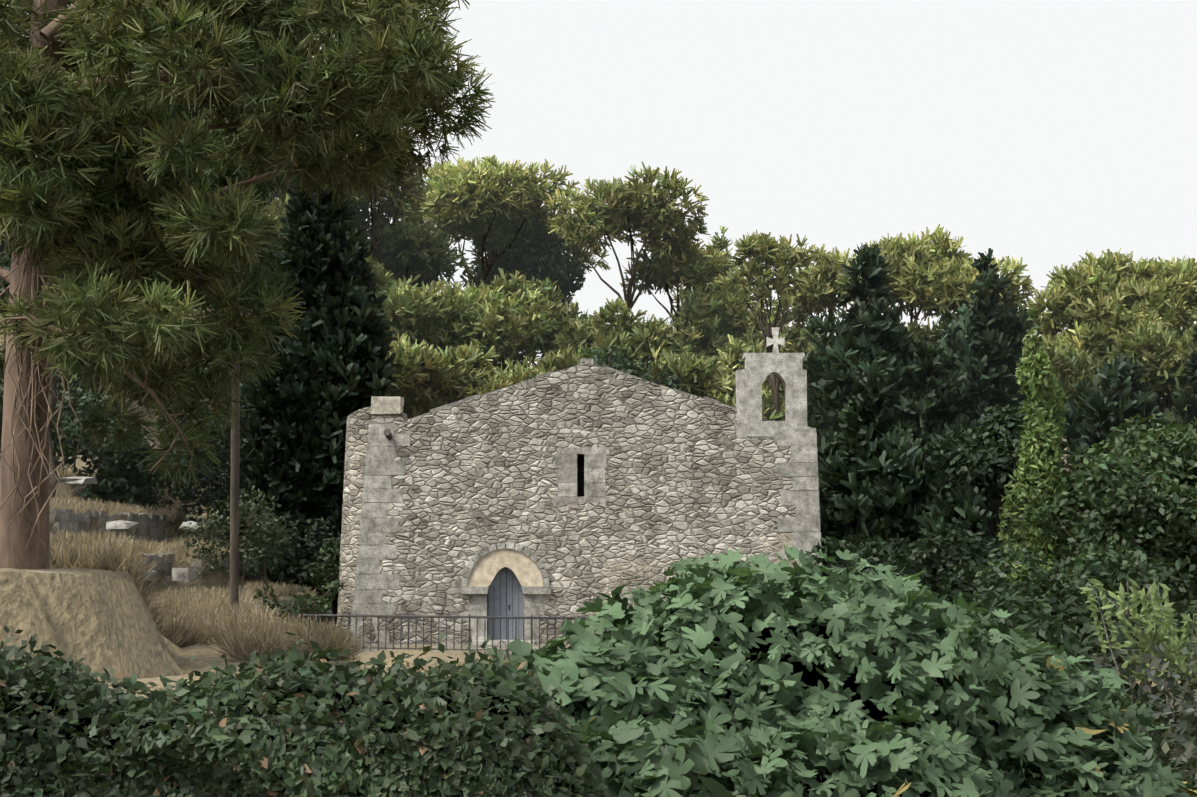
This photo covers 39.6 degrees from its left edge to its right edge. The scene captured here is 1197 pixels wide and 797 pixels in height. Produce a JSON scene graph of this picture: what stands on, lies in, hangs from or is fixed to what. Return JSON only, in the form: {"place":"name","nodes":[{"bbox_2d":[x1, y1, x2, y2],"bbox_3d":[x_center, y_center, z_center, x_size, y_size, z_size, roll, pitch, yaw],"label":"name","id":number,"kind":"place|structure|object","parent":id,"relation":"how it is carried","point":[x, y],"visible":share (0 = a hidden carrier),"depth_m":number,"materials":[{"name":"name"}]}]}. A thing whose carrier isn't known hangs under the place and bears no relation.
{"place":"outdoors","nodes":[
{"label":"outdoors","id":0,"kind":"place"},
{"bbox_2d":[0,229,90,499],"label":"forest tree","id":1,"kind":"object","parent":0,"point":[53,481],"depth_m":56.20,"materials":[{"name":"plant"}]},
{"bbox_2d":[182,104,247,315],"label":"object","id":2,"kind":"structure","parent":0,"point":[242,299],"depth_m":85.62,"materials":[{"name":"plant"}]},
{"bbox_2d":[288,144,438,264],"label":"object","id":3,"kind":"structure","parent":0,"point":[389,203],"depth_m":84.86,"materials":[{"name":"plant"}]},
{"bbox_2d":[402,161,468,290],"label":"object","id":4,"kind":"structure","parent":0,"point":[431,169],"depth_m":95.01,"materials":[{"name":"plant"}]},
{"bbox_2d":[438,214,550,373],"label":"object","id":5,"kind":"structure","parent":0,"point":[497,239],"depth_m":93.47,"materials":[{"name":"plant"}]},
{"bbox_2d":[420,155,580,369],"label":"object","id":6,"kind":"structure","parent":0,"point":[465,195],"depth_m":90.91,"materials":[{"name":"green plant"}]},
{"bbox_2d":[536,211,610,305],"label":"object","id":7,"kind":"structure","parent":0,"point":[573,250],"depth_m":99.48,"materials":[{"name":"plant"}]},
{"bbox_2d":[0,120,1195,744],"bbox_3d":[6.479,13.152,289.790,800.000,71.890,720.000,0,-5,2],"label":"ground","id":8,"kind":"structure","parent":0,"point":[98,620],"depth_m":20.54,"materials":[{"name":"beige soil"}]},
{"bbox_2d":[0,232,11,388],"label":"forest tree","id":9,"kind":"object","parent":8,"relation":"on","point":[2,246],"depth_m":72.27,"materials":[{"name":"plant"}]},
{"bbox_2d":[0,369,101,461],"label":"tree","id":10,"kind":"object","parent":8,"relation":"on","point":[80,394],"depth_m":64.15,"materials":[{"name":"plant"}]},
{"bbox_2d":[51,406,154,507],"bbox_3d":[-18.991,2.324,60.623,5.561,4.672,4.705,0,-5,2],"label":"hill shrub","id":11,"kind":"object","parent":8,"relation":"on","point":[104,487],"depth_m":59.89,"materials":[{"name":"plant"}]},
{"bbox_2d":[53,390,159,505],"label":"tree","id":12,"kind":"object","parent":8,"relation":"on","point":[92,471],"depth_m":62.03,"materials":[{"name":"plant"}]},
{"bbox_2d":[55,335,175,449],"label":"tree","id":13,"kind":"object","parent":8,"relation":"on","point":[59,381],"depth_m":67.65,"materials":[{"name":"plant"}]},
{"bbox_2d":[65,287,201,418],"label":"forest tree","id":14,"kind":"object","parent":8,"relation":"on","point":[199,306],"depth_m":71.34,"materials":[{"name":"plant"}]},
{"bbox_2d":[74,404,230,516],"bbox_3d":[-16.620,2.542,61.855,5.832,5.200,5.262,0,-5,2],"label":"hill shrub","id":15,"kind":"object","parent":8,"relation":"on","point":[94,454],"depth_m":61.30,"materials":[{"name":"plant"}]},
{"bbox_2d":[50,473,333,622],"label":"terrace walls","id":16,"kind":"structure","parent":8,"relation":"on","point":[130,524],"depth_m":51.35,"materials":[{"name":"stone"}]},
{"bbox_2d":[168,357,249,516],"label":"tree","id":17,"kind":"object","parent":8,"relation":"on","point":[225,413],"depth_m":65.17,"materials":[{"name":"plant"}]},
{"bbox_2d":[49,465,372,670],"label":"dry grass","id":18,"kind":"structure","parent":8,"relation":"on","point":[188,616],"depth_m":27.35,"materials":[{"name":"plant"}]},
{"bbox_2d":[178,420,249,536],"bbox_3d":[-13.494,3.445,60.040,3.990,5.390,4.031,3,-6,-30],"label":"hill shrub","id":19,"kind":"object","parent":8,"relation":"on","point":[216,491],"depth_m":59.18,"materials":[{"name":"plant"}]},
{"bbox_2d":[178,486,292,594],"bbox_3d":[-10.267,4.367,46.913,3.014,3.860,2.927,0,-5,2],"label":"hill shrub","id":20,"kind":"object","parent":8,"relation":"on","point":[258,548],"depth_m":46.95,"materials":[{"name":"plant"}]},
{"bbox_2d":[214,323,280,545],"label":"tree","id":21,"kind":"object","parent":8,"relation":"on","point":[243,391],"depth_m":60.75,"materials":[{"name":"green plant"}]},
{"bbox_2d":[0,0,495,569],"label":"pine","id":22,"kind":"object","parent":8,"relation":"on","point":[321,107],"depth_m":20.68,"materials":[{"name":"green plant"}]},
{"bbox_2d":[0,159,82,548],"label":"climbing vine","id":23,"kind":"object","parent":22,"relation":"attached to","point":[29,428],"visible":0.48,"depth_m":22.21,"materials":[{"name":"brown plant"}]},
{"bbox_2d":[73,0,440,608],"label":"pine","id":24,"kind":"object","parent":8,"relation":"on","point":[220,180],"depth_m":35.83,"materials":[{"name":"plant"}]},
{"bbox_2d":[248,194,289,289],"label":"tree","id":25,"kind":"object","parent":8,"relation":"on","point":[275,208],"depth_m":77.81,"materials":[{"name":"plant"}]},
{"bbox_2d":[239,516,301,585],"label":"hill shrub","id":26,"kind":"object","parent":8,"relation":"on","point":[276,539],"depth_m":50.26,"materials":[{"name":"plant"}]},
{"bbox_2d":[259,179,288,202],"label":"forest pine","id":27,"kind":"object","parent":8,"relation":"on","point":[273,194],"visible":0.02,"depth_m":95.40,"materials":[{"name":"green plant"}]},
{"bbox_2d":[253,586,310,626],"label":"hill shrub","id":28,"kind":"object","parent":8,"relation":"on","point":[286,607],"depth_m":43.83,"materials":[{"name":"plant"}]},
{"bbox_2d":[249,511,339,598],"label":"hill shrub","id":29,"kind":"object","parent":8,"relation":"on","point":[314,542],"depth_m":53.35,"materials":[{"name":"plant"}]},
{"bbox_2d":[0,625,612,796],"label":"hedge","id":30,"kind":"object","parent":8,"relation":"on","point":[237,751],"depth_m":6.68,"materials":[{"name":"green plant"}]},
{"bbox_2d":[290,578,346,622],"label":"hill shrub","id":31,"kind":"object","parent":8,"relation":"on","point":[317,607],"depth_m":46.92,"materials":[{"name":"plant"}]},
{"bbox_2d":[239,169,400,611],"bbox_3d":[-9.659,-0.643,57.409,5.791,17.334,5.169,0,-5,2],"label":"cypress","id":32,"kind":"object","parent":8,"relation":"on","point":[322,385],"visible":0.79,"depth_m":56.17,"materials":[{"name":"green plant"}]},
{"bbox_2d":[302,532,340,620],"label":"hill shrub","id":33,"kind":"object","parent":8,"relation":"on","point":[327,576],"depth_m":51.49,"materials":[{"name":"plant"}]},
{"bbox_2d":[260,186,382,238],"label":"tree","id":34,"kind":"object","parent":8,"relation":"on","point":[363,214],"visible":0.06,"depth_m":86.41,"materials":[{"name":"green plant"}]},
{"bbox_2d":[337,406,377,643],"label":"buttress","id":35,"kind":"structure","parent":8,"relation":"on","point":[359,421],"depth_m":50.36,"materials":[{"name":"stone"}]},
{"bbox_2d":[364,247,395,296],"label":"tree","id":36,"kind":"object","parent":8,"relation":"on","point":[378,277],"visible":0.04,"depth_m":74.81,"materials":[{"name":"green plant"}]},
{"bbox_2d":[362,219,438,289],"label":"forest tree","id":37,"kind":"object","parent":8,"relation":"on","point":[368,235],"depth_m":90.29,"materials":[{"name":"plant"}]},
{"bbox_2d":[385,333,452,414],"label":"tree","id":38,"kind":"object","parent":8,"relation":"on","point":[421,363],"depth_m":68.45,"materials":[{"name":"plant"}]},
{"bbox_2d":[365,215,473,289],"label":"tree","id":39,"kind":"object","parent":8,"relation":"on","point":[415,251],"depth_m":85.55,"materials":[{"name":"plant"}]},
{"bbox_2d":[372,272,502,354],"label":"tree","id":40,"kind":"object","parent":8,"relation":"on","point":[409,309],"depth_m":74.20,"materials":[{"name":"plant"}]},
{"bbox_2d":[397,339,498,418],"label":"tree","id":41,"kind":"object","parent":8,"relation":"on","point":[462,373],"visible":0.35,"depth_m":69.93,"materials":[{"name":"green plant"}]},
{"bbox_2d":[350,644,567,658],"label":"retaining wall","id":42,"kind":"structure","parent":8,"relation":"on","point":[473,646],"depth_m":48.24,"materials":[{"name":"stone"}]},
{"bbox_2d":[290,613,683,653],"bbox_3d":[-4.325,7.432,45.317,17.077,3.060,0.768,-1,-5,11],"label":"railing","id":43,"kind":"object","parent":42,"relation":"on","point":[409,616],"visible":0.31,"depth_m":45.52,"materials":[{"name":"metal"}]},
{"bbox_2d":[411,280,561,375],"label":"tree","id":44,"kind":"object","parent":8,"relation":"on","point":[503,310],"depth_m":77.06,"materials":[{"name":"plant"}]},
{"bbox_2d":[460,240,538,287],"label":"tree","id":45,"kind":"object","parent":8,"relation":"on","point":[476,278],"depth_m":94.06,"materials":[{"name":"plant"}]},
{"bbox_2d":[474,640,534,644],"bbox_3d":[-2.780,7.289,49.478,1.800,0.170,0.750,0,-5,2],"label":"doorstep","id":46,"kind":"object","parent":8,"relation":"on","point":[495,642],"visible":0.5,"depth_m":49.12,"materials":[{"name":"stone"}]},
{"bbox_2d":[464,356,556,397],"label":"tree","id":47,"kind":"object","parent":8,"relation":"on","point":[499,379],"visible":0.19,"depth_m":69.23,"materials":[{"name":"green plant"}]},
{"bbox_2d":[478,268,588,370],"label":"tree","id":48,"kind":"object","parent":8,"relation":"on","point":[559,312],"depth_m":80.62,"materials":[{"name":"plant"}]},
{"bbox_2d":[497,220,585,370],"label":"forest tree","id":49,"kind":"object","parent":8,"relation":"on","point":[552,266],"depth_m":93.27,"materials":[{"name":"plant"}]},
{"bbox_2d":[531,341,616,371],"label":"tree","id":50,"kind":"object","parent":8,"relation":"on","point":[565,358],"visible":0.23,"depth_m":75.00,"materials":[{"name":"green plant"}]},
{"bbox_2d":[354,362,818,643],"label":"church facade","id":51,"kind":"structure","parent":8,"relation":"on","point":[691,477],"depth_m":49.87,"materials":[{"name":"grey stone"}]},
{"bbox_2d":[468,548,542,585],"bbox_3d":[-2.779,5.052,49.719,2.260,1.130,0.001,0,-5,2],"label":"church tympanum","id":52,"kind":"object","parent":51,"relation":"in","point":[523,567],"visible":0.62,"depth_m":49.72,"materials":[{"name":"stone"}]},
{"bbox_2d":[488,567,523,639],"bbox_3d":[-2.768,6.211,49.999,1.120,2.310,0.060,0,-5,2],"label":"church door","id":53,"kind":"structure","parent":51,"relation":"in","point":[496,604],"depth_m":49.97,"materials":[{"name":"wood"}]},
{"bbox_2d":[500,567,518,639],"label":"church door grooves","id":54,"kind":"object","parent":53,"relation":"attached to","point":[509,605],"visible":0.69,"depth_m":49.94,"materials":[{"name":"wood"}]},
{"bbox_2d":[578,455,583,496],"bbox_3d":[-0.490,2.351,50.572,0.700,1.700,0.100,0,-5,2],"label":"window","id":55,"kind":"structure","parent":51,"relation":"in","point":[580,475],"depth_m":50.52,"materials":[{"name":"glass"}]},
{"bbox_2d":[350,358,821,643],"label":"stone trim","id":56,"kind":"structure","parent":51,"relation":"attached to","point":[803,526],"depth_m":49.84,"materials":[{"name":"grey stone"}]},
{"bbox_2d":[384,429,391,439],"bbox_3d":[-6.312,1.086,49.993,0.209,0.336,0.583,0,-5,2],"label":"water spout","id":57,"kind":"object","parent":56,"relation":"attached to","point":[388,433],"visible":0.81,"depth_m":49.75,"materials":[{"name":"stone"}]},
{"bbox_2d":[736,353,806,435],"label":"church bell gable","id":58,"kind":"structure","parent":51,"relation":"on","point":[788,370],"depth_m":49.98,"materials":[{"name":"stone"}]},
{"bbox_2d":[766,327,784,352],"bbox_3d":[5.367,-1.750,50.402,0.540,0.800,0.140,0,-5,2],"label":"cross","id":59,"kind":"object","parent":58,"relation":"on","point":[775,341],"visible":0.96,"depth_m":50.33,"materials":[{"name":"stone"}]},
{"bbox_2d":[550,297,683,366],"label":"tree","id":60,"kind":"object","parent":8,"relation":"on","point":[624,335],"depth_m":75.86,"materials":[{"name":"plant"}]},
{"bbox_2d":[577,345,693,394],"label":"forest tree","id":61,"kind":"object","parent":8,"relation":"on","point":[624,364],"visible":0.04,"depth_m":72.43,"materials":[{"name":"green plant"}]},
{"bbox_2d":[628,346,727,399],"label":"tree","id":62,"kind":"object","parent":8,"relation":"on","point":[694,371],"visible":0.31,"depth_m":71.83,"materials":[{"name":"green plant"}]},
{"bbox_2d":[667,286,730,396],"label":"tree","id":63,"kind":"object","parent":8,"relation":"on","point":[697,338],"visible":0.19,"depth_m":85.51,"materials":[{"name":"green plant"}]},
{"bbox_2d":[669,225,774,363],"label":"tree","id":64,"kind":"object","parent":8,"relation":"on","point":[730,323],"visible":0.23,"depth_m":90.84,"materials":[{"name":"green plant"}]},
{"bbox_2d":[708,334,784,420],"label":"tree","id":65,"kind":"object","parent":8,"relation":"on","point":[726,369],"depth_m":80.50,"materials":[{"name":"plant"}]},
{"bbox_2d":[737,284,796,420],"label":"tree","id":66,"kind":"object","parent":8,"relation":"on","point":[756,342],"depth_m":84.31,"materials":[{"name":"plant"}]},
{"bbox_2d":[770,304,828,356],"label":"tree","id":67,"kind":"object","parent":8,"relation":"on","point":[802,342],"visible":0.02,"depth_m":88.34,"materials":[{"name":"green plant"}]},
{"bbox_2d":[817,426,843,494],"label":"tree","id":68,"kind":"object","parent":8,"relation":"on","point":[828,446],"visible":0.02,"depth_m":59.58,"materials":[{"name":"green plant"}]},
{"bbox_2d":[473,544,1196,796],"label":"fig tree","id":69,"kind":"object","parent":8,"relation":"on","point":[1003,674],"depth_m":9.89,"materials":[{"name":"green plant"}]},
{"bbox_2d":[784,536,931,612],"bbox_3d":[6.893,5.740,46.460,4.879,3.787,4.705,0,-5,2],"label":"shrub","id":70,"kind":"object","parent":8,"relation":"on","point":[910,567],"visible":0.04,"depth_m":46.59,"materials":[{"name":"green plant"}]},
{"bbox_2d":[807,350,917,413],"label":"forest tree","id":71,"kind":"object","parent":8,"relation":"on","point":[810,376],"depth_m":68.53,"materials":[{"name":"green plant"}]},
{"bbox_2d":[802,243,947,482],"bbox_3d":[9.996,2.518,64.894,8.771,17.346,6.131,0,-5,2],"label":"tree","id":72,"kind":"object","parent":8,"relation":"on","point":[862,331],"depth_m":64.24,"materials":[{"name":"green plant"}]},
{"bbox_2d":[818,360,941,566],"bbox_3d":[9.531,4.686,57.349,5.442,11.982,7.243,-3,-6,28],"label":"tree","id":73,"kind":"object","parent":8,"relation":"on","point":[876,486],"depth_m":56.08,"materials":[{"name":"green plant"}]},
{"bbox_2d":[828,521,1007,616],"bbox_3d":[9.871,5.839,49.532,6.081,4.353,4.405,-5,-7,44],"label":"shrub","id":74,"kind":"object","parent":8,"relation":"on","point":[955,567],"depth_m":48.67,"materials":[{"name":"plant"}]},
{"bbox_2d":[905,318,946,372],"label":"tree","id":75,"kind":"object","parent":8,"relation":"on","point":[925,333],"visible":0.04,"depth_m":74.72,"materials":[{"name":"green plant"}]},
{"bbox_2d":[894,338,995,542],"bbox_3d":[12.397,4.994,62.927,6.160,14.796,7.162,0,-5,2],"label":"tree","id":76,"kind":"object","parent":8,"relation":"on","point":[928,353],"depth_m":63.06,"materials":[{"name":"plant"}]},
{"bbox_2d":[913,484,1009,626],"bbox_3d":[11.624,6.378,53.346,4.105,7.262,3.739,0,-5,2],"label":"bush","id":77,"kind":"object","parent":8,"relation":"on","point":[958,509],"visible":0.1,"depth_m":53.02,"materials":[{"name":"green plant"}]},
{"bbox_2d":[918,401,1065,553],"bbox_3d":[13.026,4.868,55.133,4.989,9.953,4.832,0,-5,2],"label":"tree","id":78,"kind":"object","parent":8,"relation":"on","point":[986,460],"depth_m":54.65,"materials":[{"name":"plant"}]},
{"bbox_2d":[935,248,1065,572],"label":"tree","id":79,"kind":"object","parent":8,"relation":"on","point":[984,354],"depth_m":68.33,"materials":[{"name":"green plant"}]},
{"bbox_2d":[991,305,1095,630],"bbox_3d":[13.180,3.703,48.748,3.630,12.954,3.849,0,-5,2],"label":"ivy tree","id":80,"kind":"object","parent":8,"relation":"on","point":[1039,476],"depth_m":48.77,"materials":[{"name":"green plant"}]},
{"bbox_2d":[943,580,1148,701],"bbox_3d":[7.560,6.156,29.185,5.128,5.905,5.476,0,-5,2],"label":"shrub","id":81,"kind":"object","parent":8,"relation":"on","point":[1044,629],"depth_m":29.20,"materials":[{"name":"plant"}]},
{"bbox_2d":[1010,337,1088,422],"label":"tree","id":82,"kind":"object","parent":8,"relation":"on","point":[1051,353],"visible":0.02,"depth_m":70.93,"materials":[{"name":"green plant"}]},
{"bbox_2d":[1031,333,1067,355],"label":"pine","id":83,"kind":"object","parent":8,"relation":"on","point":[1045,339],"depth_m":74.49,"materials":[{"name":"green plant"}]},
{"bbox_2d":[973,541,1196,690],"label":"shrub","id":84,"kind":"object","parent":8,"relation":"on","point":[1097,567],"depth_m":40.51,"materials":[{"name":"plant"}]},
{"bbox_2d":[1060,385,1145,672],"bbox_3d":[17.725,5.399,58.776,4.558,11.893,5.176,0,-5,2],"label":"tree","id":85,"kind":"object","parent":8,"relation":"on","point":[1093,434],"depth_m":59.22,"materials":[{"name":"plant"}]},
{"bbox_2d":[1047,342,1160,438],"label":"tree","id":86,"kind":"object","parent":8,"relation":"on","point":[1090,369],"visible":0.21,"depth_m":70.63,"materials":[{"name":"green plant"}]},
{"bbox_2d":[1043,308,1166,371],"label":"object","id":87,"kind":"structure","parent":8,"relation":"on","point":[1101,348],"depth_m":72.55,"materials":[{"name":"green plant"}]},
{"bbox_2d":[1034,452,1196,591],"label":"bush","id":88,"kind":"object","parent":8,"relation":"on","point":[1164,519],"depth_m":45.55,"materials":[{"name":"green plant"}]},
{"bbox_2d":[1040,248,1196,340],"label":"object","id":89,"kind":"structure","parent":8,"relation":"on","point":[1092,270],"depth_m":73.12,"materials":[{"name":"green plant"}]},
{"bbox_2d":[1059,352,1188,635],"bbox_3d":[20.206,5.223,62.996,6.592,14.049,6.863,0,-5,2],"label":"tree","id":90,"kind":"object","parent":8,"relation":"on","point":[1123,387],"visible":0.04,"depth_m":62.46,"materials":[{"name":"green plant"}]},
{"bbox_2d":[1063,305,1185,363],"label":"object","id":91,"kind":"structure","parent":8,"relation":"on","point":[1154,316],"depth_m":72.09,"materials":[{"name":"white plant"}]},
{"bbox_2d":[1057,637,1196,789],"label":"olive shrub","id":92,"kind":"object","parent":8,"relation":"on","point":[1187,706],"visible":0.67,"depth_m":12.89,"materials":[{"name":"green plant"}]},
{"bbox_2d":[1058,412,1196,611],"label":"tree","id":93,"kind":"object","parent":8,"relation":"on","point":[1179,442],"depth_m":47.57,"materials":[{"name":"plant"}]},
{"bbox_2d":[1066,603,1196,780],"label":"shrub","id":94,"kind":"object","parent":8,"relation":"on","point":[1095,652],"depth_m":25.04,"materials":[{"name":"plant"}]},
{"bbox_2d":[1079,578,1196,741],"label":"shrub","id":95,"kind":"object","parent":8,"relation":"on","point":[1168,622],"depth_m":14.48,"materials":[{"name":"plant"}]},
{"bbox_2d":[1107,317,1196,413],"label":"tree","id":96,"kind":"object","parent":8,"relation":"on","point":[1159,361],"depth_m":69.44,"materials":[{"name":"plant"}]},
{"bbox_2d":[1109,684,1196,791],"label":"shrub","id":97,"kind":"object","parent":8,"relation":"on","point":[1190,762],"depth_m":16.30,"materials":[{"name":"plant"}]},
{"bbox_2d":[1162,404,1187,420],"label":"pine","id":98,"kind":"object","parent":8,"relation":"on","point":[1170,412],"depth_m":69.40,"materials":[{"name":"green plant"}]},
{"bbox_2d":[1154,324,1196,412],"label":"tree","id":99,"kind":"object","parent":8,"relation":"on","point":[1159,400],"depth_m":70.58,"materials":[{"name":"plant"}]},
{"bbox_2d":[1172,378,1192,406],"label":"forest pine","id":100,"kind":"object","parent":8,"relation":"on","point":[1185,390],"visible":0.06,"depth_m":68.78,"materials":[{"name":"green plant"}]},
{"bbox_2d":[1170,326,1196,456],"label":"tree","id":101,"kind":"object","parent":8,"relation":"on","point":[1189,414],"visible":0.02,"depth_m":64.94,"materials":[{"name":"green plant"}]},
{"bbox_2d":[543,161,710,316],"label":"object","id":102,"kind":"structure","parent":0,"point":[617,204],"depth_m":84.36,"materials":[{"name":"green plant"}]},
{"bbox_2d":[620,233,737,330],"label":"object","id":103,"kind":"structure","parent":0,"point":[690,268],"depth_m":86.49,"materials":[{"name":"plant"}]},
{"bbox_2d":[714,230,819,420],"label":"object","id":104,"kind":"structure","parent":0,"point":[771,252],"depth_m":80.19,"materials":[{"name":"plant"}]},
{"bbox_2d":[771,244,855,336],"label":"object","id":105,"kind":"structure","parent":0,"point":[818,287],"depth_m":84.00,"materials":[{"name":"plant"}]},
{"bbox_2d":[834,224,973,329],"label":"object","id":106,"kind":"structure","parent":0,"point":[918,261],"depth_m":77.96,"materials":[{"name":"plant"}]},
{"bbox_2d":[905,256,1037,345],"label":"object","id":107,"kind":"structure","parent":0,"point":[961,296],"depth_m":75.97,"materials":[{"name":"plant"}]},
{"bbox_2d":[1011,280,1137,353],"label":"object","id":108,"kind":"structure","parent":0,"point":[1048,319],"depth_m":74.68,"materials":[{"name":"plant"}]},
{"bbox_2d":[1109,256,1196,337],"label":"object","id":109,"kind":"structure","parent":0,"point":[1181,277],"depth_m":73.88,"materials":[{"name":"plant"}]}
]}

